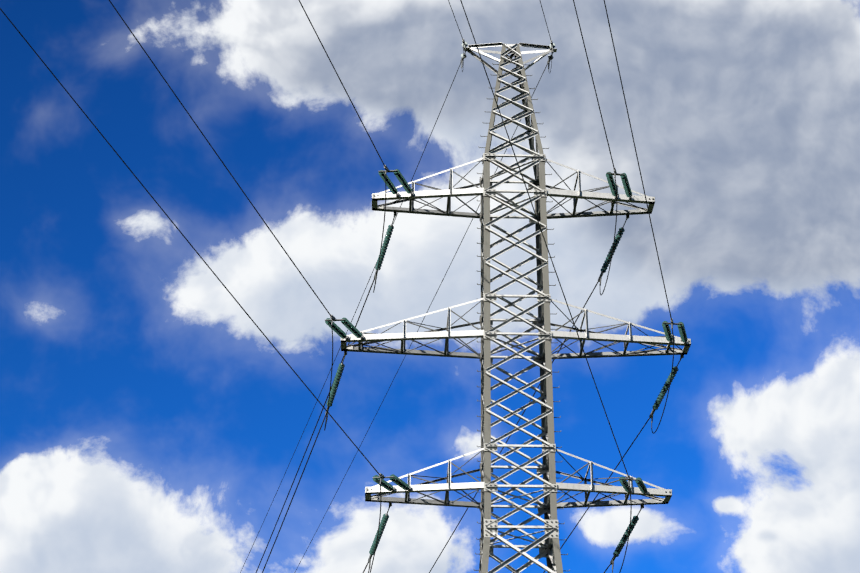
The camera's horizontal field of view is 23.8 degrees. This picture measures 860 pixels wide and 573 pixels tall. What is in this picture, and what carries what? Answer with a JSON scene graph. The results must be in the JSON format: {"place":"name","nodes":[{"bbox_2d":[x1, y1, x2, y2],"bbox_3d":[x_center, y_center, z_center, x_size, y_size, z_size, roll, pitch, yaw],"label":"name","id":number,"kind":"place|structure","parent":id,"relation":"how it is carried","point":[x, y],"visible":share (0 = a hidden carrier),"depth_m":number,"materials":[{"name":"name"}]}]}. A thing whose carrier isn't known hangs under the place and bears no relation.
{"place":"outdoors","nodes":[
{"label":"outdoors","id":0,"kind":"place"},
{"bbox_2d":[0,0,859,572],"label":"sky","id":1,"kind":"structure","parent":0,"point":[148,424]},
{"label":"ground","id":2,"kind":"structure","parent":0,"visible":0},
{"bbox_2d":[0,0,690,572],"bbox_3d":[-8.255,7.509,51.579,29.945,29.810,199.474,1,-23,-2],"label":"transmission tower","id":3,"kind":"structure","parent":2,"relation":"on","point":[550,504],"depth_m":52.72,"materials":[{"name":"metal"}]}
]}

